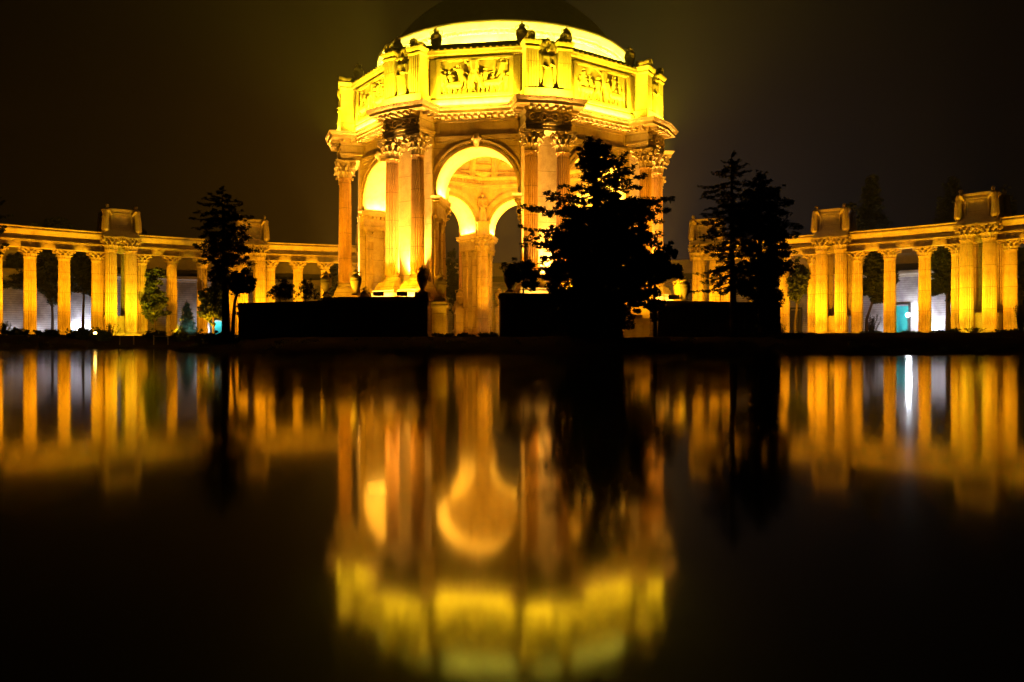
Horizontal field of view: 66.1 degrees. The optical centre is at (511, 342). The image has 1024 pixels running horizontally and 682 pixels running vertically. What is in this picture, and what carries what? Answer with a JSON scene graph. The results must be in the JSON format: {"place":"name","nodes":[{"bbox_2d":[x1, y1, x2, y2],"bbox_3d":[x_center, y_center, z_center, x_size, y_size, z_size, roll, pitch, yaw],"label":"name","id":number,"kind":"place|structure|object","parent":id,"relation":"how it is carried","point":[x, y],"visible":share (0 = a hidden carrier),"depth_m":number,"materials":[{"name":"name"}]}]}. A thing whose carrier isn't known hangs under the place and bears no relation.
{"place":"outdoors","nodes":[
{"label":"outdoors","id":0,"kind":"place"},
{"bbox_2d":[0,348,1023,681],"bbox_3d":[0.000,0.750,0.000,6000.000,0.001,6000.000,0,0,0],"label":"water","id":1,"kind":"structure","parent":0,"point":[168,514],"depth_m":3.38,"materials":[{"name":"black liquid"}]},
{"bbox_2d":[0,332,1023,354],"bbox_3d":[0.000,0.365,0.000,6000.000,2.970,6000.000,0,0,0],"label":"ground","id":2,"kind":"structure","parent":0,"point":[828,343],"depth_m":57.12,"materials":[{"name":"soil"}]},
{"bbox_2d":[0,321,11,333],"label":"shrub","id":3,"kind":"object","parent":2,"relation":"on","point":[4,328],"visible":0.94,"depth_m":98.90,"materials":[{"name":"green plant"}]},
{"bbox_2d":[0,195,13,257],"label":"bare branch tree","id":4,"kind":"object","parent":2,"relation":"on","point":[2,229],"visible":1,"depth_m":80.05,"materials":[{"name":"black plant"}]},
{"bbox_2d":[4,327,29,334],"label":"shrub","id":5,"kind":"object","parent":2,"relation":"on","point":[14,331],"visible":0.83,"depth_m":98.68,"materials":[{"name":"green plant"}]},
{"bbox_2d":[3,252,43,289],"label":"garden tree","id":6,"kind":"object","parent":2,"relation":"on","point":[15,261],"visible":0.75,"depth_m":124.98,"materials":[{"name":"green plant"}]},
{"bbox_2d":[32,330,49,335],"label":"shrub","id":7,"kind":"object","parent":2,"relation":"on","point":[38,332],"visible":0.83,"depth_m":99.70,"materials":[{"name":"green plant"}]},
{"bbox_2d":[44,329,60,336],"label":"shrub","id":8,"kind":"object","parent":2,"relation":"on","point":[53,332],"visible":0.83,"depth_m":100.76,"materials":[{"name":"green plant"}]},
{"bbox_2d":[30,216,76,328],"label":"garden tree","id":9,"kind":"object","parent":2,"relation":"on","point":[47,274],"visible":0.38,"depth_m":126.71,"materials":[{"name":"green plant"}]},
{"bbox_2d":[65,328,92,339],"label":"shrub","id":10,"kind":"object","parent":2,"relation":"on","point":[80,333],"visible":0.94,"depth_m":101.55,"materials":[{"name":"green plant"}]},
{"bbox_2d":[70,251,91,328],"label":"garden tree","id":11,"kind":"object","parent":2,"relation":"on","point":[80,271],"visible":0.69,"depth_m":126.26,"materials":[{"name":"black plant"}]},
{"bbox_2d":[91,327,111,341],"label":"shrub","id":12,"kind":"object","parent":2,"relation":"on","point":[105,335],"visible":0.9,"depth_m":101.65,"materials":[{"name":"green plant"}]},
{"bbox_2d":[100,323,120,340],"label":"shrub","id":13,"kind":"object","parent":2,"relation":"on","point":[109,329],"visible":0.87,"depth_m":102.98,"materials":[{"name":"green plant"}]},
{"bbox_2d":[139,227,146,234],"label":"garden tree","id":14,"kind":"object","parent":2,"relation":"on","point":[143,232],"visible":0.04,"depth_m":127.96,"materials":[{"name":"black plant"}]},
{"bbox_2d":[142,328,167,339],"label":"shrub","id":15,"kind":"object","parent":2,"relation":"on","point":[148,335],"visible":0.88,"depth_m":107.55,"materials":[{"name":"green plant"}]},
{"bbox_2d":[140,267,171,331],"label":"garden tree","id":16,"kind":"object","parent":2,"relation":"on","point":[154,301],"visible":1,"depth_m":120.55,"materials":[{"name":"green plant"}]},
{"bbox_2d":[153,335,167,344],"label":"garden rail","id":17,"kind":"object","parent":2,"relation":"on","point":[160,336],"visible":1,"depth_m":98.95,"materials":[{"name":"black metal"}]},
{"bbox_2d":[0,204,357,335],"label":"colonnade","id":18,"kind":"object","parent":2,"relation":"on","point":[110,238],"visible":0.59,"depth_m":118.03,"materials":[{"name":"stone"}]},
{"bbox_2d":[171,330,189,341],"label":"shrub","id":19,"kind":"object","parent":2,"relation":"on","point":[177,336],"visible":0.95,"depth_m":105.59,"materials":[{"name":"green plant"}]},
{"bbox_2d":[174,302,198,335],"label":"fir","id":20,"kind":"object","parent":2,"relation":"on","point":[188,324],"visible":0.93,"depth_m":117.69,"materials":[{"name":"green plant"}]},
{"bbox_2d":[193,328,213,344],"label":"shrub","id":21,"kind":"object","parent":2,"relation":"on","point":[199,338],"visible":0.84,"depth_m":85.63,"materials":[{"name":"green plant"}]},
{"bbox_2d":[197,266,229,334],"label":"garden tree","id":22,"kind":"object","parent":2,"relation":"on","point":[210,307],"visible":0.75,"depth_m":120.44,"materials":[{"name":"green plant"}]},
{"bbox_2d":[189,185,260,335],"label":"slender conifer","id":23,"kind":"object","parent":2,"relation":"on","point":[226,245],"visible":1,"depth_m":66.77,"materials":[{"name":"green plant"}]},
{"bbox_2d":[228,267,256,336],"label":"lollipop tree","id":24,"kind":"object","parent":2,"relation":"on","point":[241,283],"visible":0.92,"depth_m":68.81,"materials":[{"name":"black plant"}]},
{"bbox_2d":[236,301,324,338],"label":"planter wall","id":25,"kind":"structure","parent":2,"relation":"on","point":[260,320],"depth_m":75.68,"materials":[{"name":"stone"}]},
{"bbox_2d":[266,277,296,301],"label":"weeping shrub","id":26,"kind":"object","parent":25,"relation":"on","point":[286,293],"visible":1,"depth_m":73.73,"materials":[{"name":"black plant"}]},
{"bbox_2d":[295,278,319,300],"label":"weeping shrub","id":27,"kind":"object","parent":25,"relation":"on","point":[307,287],"visible":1,"depth_m":74.47,"materials":[{"name":"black plant"}]},
{"bbox_2d":[317,263,337,300],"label":"garden tree","id":28,"kind":"object","parent":2,"relation":"on","point":[333,269],"visible":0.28,"depth_m":125.37,"materials":[{"name":"green plant"}]},
{"bbox_2d":[321,292,432,336],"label":"planter wall","id":29,"kind":"structure","parent":2,"relation":"on","point":[399,316],"depth_m":72.66,"materials":[{"name":"stone"}]},
{"bbox_2d":[320,271,331,295],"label":"stone urn","id":30,"kind":"object","parent":29,"relation":"on","point":[326,281],"visible":1,"depth_m":74.09,"materials":[{"name":"beige stone"}]},
{"bbox_2d":[349,269,362,294],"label":"stone urn","id":31,"kind":"object","parent":29,"relation":"on","point":[355,279],"visible":1,"depth_m":73.39,"materials":[{"name":"beige stone"}]},
{"bbox_2d":[373,292,383,295],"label":"floodlight","id":32,"kind":"object","parent":29,"relation":"on","point":[378,293],"visible":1,"depth_m":73.46,"materials":[{"name":"black metal"}]},
{"bbox_2d":[397,292,407,295],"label":"floodlight","id":33,"kind":"object","parent":29,"relation":"on","point":[402,293],"visible":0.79,"depth_m":73.46,"materials":[{"name":"black metal"}]},
{"bbox_2d":[416,265,429,291],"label":"stone urn","id":34,"kind":"object","parent":29,"relation":"on","point":[422,277],"visible":1,"depth_m":72.42,"materials":[{"name":"stone"}]},
{"bbox_2d":[431,332,454,336],"bbox_3d":[-5.670,-0.439,63.066,1.882,0.829,1.813,0,0,-37],"label":"shrub","id":35,"kind":"object","parent":2,"relation":"on","point":[434,334],"visible":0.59,"depth_m":62.77,"materials":[{"name":"green plant"}]},
{"bbox_2d":[446,248,458,328],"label":"garden tree","id":36,"kind":"object","parent":2,"relation":"on","point":[453,284],"visible":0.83,"depth_m":139.74,"materials":[{"name":"green plant"}]},
{"bbox_2d":[455,332,475,336],"bbox_3d":[-3.820,-0.434,64.213,1.739,0.848,1.574,0,0,29],"label":"shrub","id":37,"kind":"object","parent":2,"relation":"on","point":[463,334],"visible":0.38,"depth_m":63.78,"materials":[{"name":"green plant"}]},
{"bbox_2d":[478,332,499,337],"bbox_3d":[-1.943,-0.466,62.796,1.864,0.822,1.317,0,0,-25],"label":"shrub","id":38,"kind":"object","parent":2,"relation":"on","point":[491,334],"visible":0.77,"depth_m":62.68,"materials":[{"name":"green plant"}]},
{"bbox_2d":[325,0,678,336],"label":"rotunda","id":39,"kind":"structure","parent":2,"relation":"on","point":[480,121],"depth_m":82.58,"materials":[{"name":"stone"}]},
{"bbox_2d":[353,62,363,80],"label":"stone urn","id":40,"kind":"object","parent":39,"relation":"on","point":[358,72],"visible":0.82,"depth_m":90.88,"materials":[{"name":"brown stone"}]},
{"bbox_2d":[392,36,402,49],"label":"stone urn","id":41,"kind":"object","parent":39,"relation":"on","point":[397,44],"visible":0.53,"depth_m":83.07,"materials":[{"name":"brown stone"}]},
{"bbox_2d":[430,27,442,49],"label":"stone urn","id":42,"kind":"object","parent":39,"relation":"on","point":[436,39],"visible":0.88,"depth_m":80.71,"materials":[{"name":"brown stone"}]},
{"bbox_2d":[431,298,450,336],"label":"pedestal wall","id":43,"kind":"structure","parent":39,"relation":"on","point":[440,307],"depth_m":77.00,"materials":[{"name":"stone"}]},
{"bbox_2d":[434,272,446,297],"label":"stone urn","id":44,"kind":"object","parent":43,"relation":"on","point":[440,283],"visible":0.97,"depth_m":78.15,"materials":[{"name":"brown stone"}]},
{"bbox_2d":[454,308,464,335],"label":"pedestal wall","id":45,"kind":"structure","parent":39,"relation":"on","point":[459,313],"depth_m":112.50,"materials":[{"name":"stone"}]},
{"bbox_2d":[455,287,462,306],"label":"stone urn","id":46,"kind":"object","parent":45,"relation":"on","point":[459,296],"visible":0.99,"depth_m":113.39,"materials":[{"name":"beige stone"}]},
{"bbox_2d":[494,308,498,333],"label":"pedestal wall","id":47,"kind":"structure","parent":39,"relation":"on","point":[496,312],"depth_m":113.50,"materials":[{"name":"stone"}]},
{"bbox_2d":[494,287,504,307],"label":"stone urn","id":48,"kind":"object","parent":47,"relation":"on","point":[499,290],"visible":0.68,"depth_m":114.46,"materials":[{"name":"beige stone"}]},
{"bbox_2d":[515,22,528,43],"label":"stone urn","id":49,"kind":"object","parent":39,"relation":"on","point":[521,32],"visible":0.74,"depth_m":79.27,"materials":[{"name":"brown stone"}]},
{"bbox_2d":[561,26,571,42],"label":"stone urn","id":50,"kind":"object","parent":39,"relation":"on","point":[566,30],"visible":0.47,"depth_m":80.58,"materials":[{"name":"brown stone"}]},
{"bbox_2d":[624,46,634,66],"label":"stone urn","id":51,"kind":"object","parent":39,"relation":"on","point":[629,56],"visible":0.77,"depth_m":85.86,"materials":[{"name":"brown stone"}]},
{"bbox_2d":[623,315,649,337],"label":"pedestal wall","id":52,"kind":"structure","parent":39,"relation":"on","point":[641,327],"depth_m":79.50,"materials":[{"name":"stone"}]},
{"bbox_2d":[2,241,1023,336],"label":"exhibition hall","id":53,"kind":"structure","parent":2,"relation":"on","point":[907,262],"depth_m":132.11,"materials":[{"name":"beige stone"}]},
{"bbox_2d":[210,319,221,334],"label":"door","id":54,"kind":"structure","parent":53,"relation":"in","point":[218,326],"depth_m":142.37,"materials":[{"name":"teal metal"}]},
{"bbox_2d":[790,307,801,332],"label":"door","id":55,"kind":"structure","parent":53,"relation":"in","point":[792,313],"depth_m":137.99,"materials":[{"name":"black metal"}]},
{"bbox_2d":[896,303,910,331],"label":"door","id":56,"kind":"structure","parent":53,"relation":"in","point":[901,318],"depth_m":128.42,"materials":[{"name":"teal metal"}]},
{"bbox_2d":[498,293,623,337],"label":"planter wall","id":57,"kind":"structure","parent":2,"relation":"on","point":[525,315],"depth_m":71.22,"materials":[{"name":"stone"}]},
{"bbox_2d":[502,263,514,292],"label":"stone urn","id":58,"kind":"object","parent":57,"relation":"on","point":[509,284],"visible":0.34,"depth_m":71.42,"materials":[{"name":"black stone"}]},
{"bbox_2d":[499,257,564,292],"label":"shrub","id":59,"kind":"object","parent":57,"relation":"on","point":[519,271],"visible":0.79,"depth_m":70.08,"materials":[{"name":"green plant"}]},
{"bbox_2d":[517,135,675,338],"bbox_3d":[6.871,-8.008,60.981,10.956,16.420,11.860,0,0,-35],"label":"conifer","id":60,"kind":"object","parent":2,"relation":"on","point":[595,258],"visible":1,"depth_m":59.98,"materials":[{"name":"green plant"}]},
{"bbox_2d":[633,240,684,336],"bbox_3d":[11.518,-4.276,62.600,4.206,7.962,4.008,0,0,19],"label":"round tree","id":61,"kind":"object","parent":2,"relation":"on","point":[665,267],"visible":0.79,"depth_m":62.63,"materials":[{"name":"green plant"}]},
{"bbox_2d":[649,300,782,336],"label":"planter wall","id":62,"kind":"structure","parent":2,"relation":"on","point":[694,319],"depth_m":74.11,"materials":[{"name":"stone"}]},
{"bbox_2d":[668,295,678,298],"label":"floodlight","id":63,"kind":"object","parent":62,"relation":"on","point":[673,296],"visible":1,"depth_m":73.66,"materials":[{"name":"black metal"}]},
{"bbox_2d":[679,277,690,300],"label":"stone urn","id":64,"kind":"object","parent":62,"relation":"on","point":[684,285],"visible":0.9,"depth_m":73.00,"materials":[{"name":"beige stone"}]},
{"bbox_2d":[688,150,764,336],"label":"tall conifer","id":65,"kind":"object","parent":2,"relation":"on","point":[732,219],"visible":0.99,"depth_m":69.82,"materials":[{"name":"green plant"}]},
{"bbox_2d":[728,169,803,336],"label":"dense conifer","id":66,"kind":"object","parent":2,"relation":"on","point":[765,294],"visible":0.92,"depth_m":70.49,"materials":[{"name":"green plant"}]},
{"bbox_2d":[785,257,810,332],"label":"garden tree","id":67,"kind":"object","parent":2,"relation":"on","point":[797,282],"visible":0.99,"depth_m":120.67,"materials":[{"name":"green plant"}]},
{"bbox_2d":[846,202,863,230],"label":"garden tree","id":68,"kind":"object","parent":2,"relation":"on","point":[860,227],"visible":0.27,"depth_m":127.43,"materials":[{"name":"black plant"}]},
{"bbox_2d":[688,185,1023,332],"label":"colonnade","id":69,"kind":"object","parent":2,"relation":"on","point":[982,237],"visible":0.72,"depth_m":111.98,"materials":[{"name":"stone"}]},
{"bbox_2d":[859,330,886,332],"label":"shrub","id":70,"kind":"object","parent":2,"relation":"on","point":[871,331],"visible":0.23,"depth_m":96.63,"materials":[{"name":"green plant"}]},
{"bbox_2d":[866,314,880,330],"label":"shrub","id":71,"kind":"object","parent":2,"relation":"on","point":[871,325],"visible":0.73,"depth_m":103.93,"materials":[{"name":"green plant"}]},
{"bbox_2d":[856,174,893,251],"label":"dark spire tree","id":72,"kind":"object","parent":2,"relation":"on","point":[870,215],"visible":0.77,"depth_m":131.19,"materials":[{"name":"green plant"}]},
{"bbox_2d":[863,251,899,330],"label":"garden tree","id":73,"kind":"object","parent":2,"relation":"on","point":[873,280],"visible":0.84,"depth_m":118.36,"materials":[{"name":"green plant"}]},
{"bbox_2d":[902,330,920,332],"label":"shrub","id":74,"kind":"object","parent":2,"relation":"on","point":[906,331],"visible":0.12,"depth_m":89.81,"materials":[{"name":"green plant"}]},
{"bbox_2d":[929,330,948,332],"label":"shrub","id":75,"kind":"object","parent":2,"relation":"on","point":[934,331],"visible":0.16,"depth_m":91.85,"materials":[{"name":"green plant"}]},
{"bbox_2d":[931,246,950,330],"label":"garden tree","id":76,"kind":"object","parent":2,"relation":"on","point":[941,269],"visible":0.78,"depth_m":115.28,"materials":[{"name":"green plant"}]},
{"bbox_2d":[932,176,963,223],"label":"dark spire tree","id":77,"kind":"object","parent":2,"relation":"on","point":[945,214],"visible":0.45,"depth_m":129.54,"materials":[{"name":"black plant"}]},
{"bbox_2d":[945,327,961,332],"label":"shrub","id":78,"kind":"object","parent":2,"relation":"on","point":[955,330],"visible":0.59,"depth_m":87.82,"materials":[{"name":"green plant"}]},
{"bbox_2d":[963,327,986,332],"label":"shrub","id":79,"kind":"object","parent":2,"relation":"on","point":[975,330],"visible":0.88,"depth_m":83.99,"materials":[{"name":"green plant"}]},
{"bbox_2d":[992,328,1021,331],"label":"shrub","id":80,"kind":"object","parent":2,"relation":"on","point":[1010,330],"visible":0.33,"depth_m":81.81,"materials":[{"name":"green plant"}]},
{"bbox_2d":[1000,184,1017,215],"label":"garden tree","id":81,"kind":"object","parent":2,"relation":"on","point":[1013,202],"visible":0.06,"depth_m":125.25,"materials":[{"name":"green plant"}]},
{"bbox_2d":[1013,304,1023,331],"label":"shrub","id":82,"kind":"object","parent":2,"relation":"on","point":[1019,316],"visible":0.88,"depth_m":89.88,"materials":[{"name":"green plant"}]},
{"bbox_2d":[1017,247,1023,331],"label":"garden tree","id":83,"kind":"object","parent":2,"relation":"on","point":[1020,259],"visible":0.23,"depth_m":115.48,"materials":[{"name":"green plant"}]},
{"bbox_2d":[0,0,1023,262],"label":"sky","id":84,"kind":"structure","parent":0,"point":[155,107],"materials":[{"name":"black"}]},
{"bbox_2d":[673,280,681,299],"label":"stone urn","id":85,"kind":"object","parent":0,"point":[676,286],"visible":0.56,"depth_m":80.40,"materials":[{"name":"beige stone"}]},
{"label":"pedestal wall","id":86,"kind":"object","parent":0,"visible":0},
{"bbox_2d":[359,285,371,296],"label":"shrub","id":87,"kind":"object","parent":86,"relation":"on","point":[365,292],"visible":0.58,"depth_m":78.70,"materials":[{"name":"plant"}]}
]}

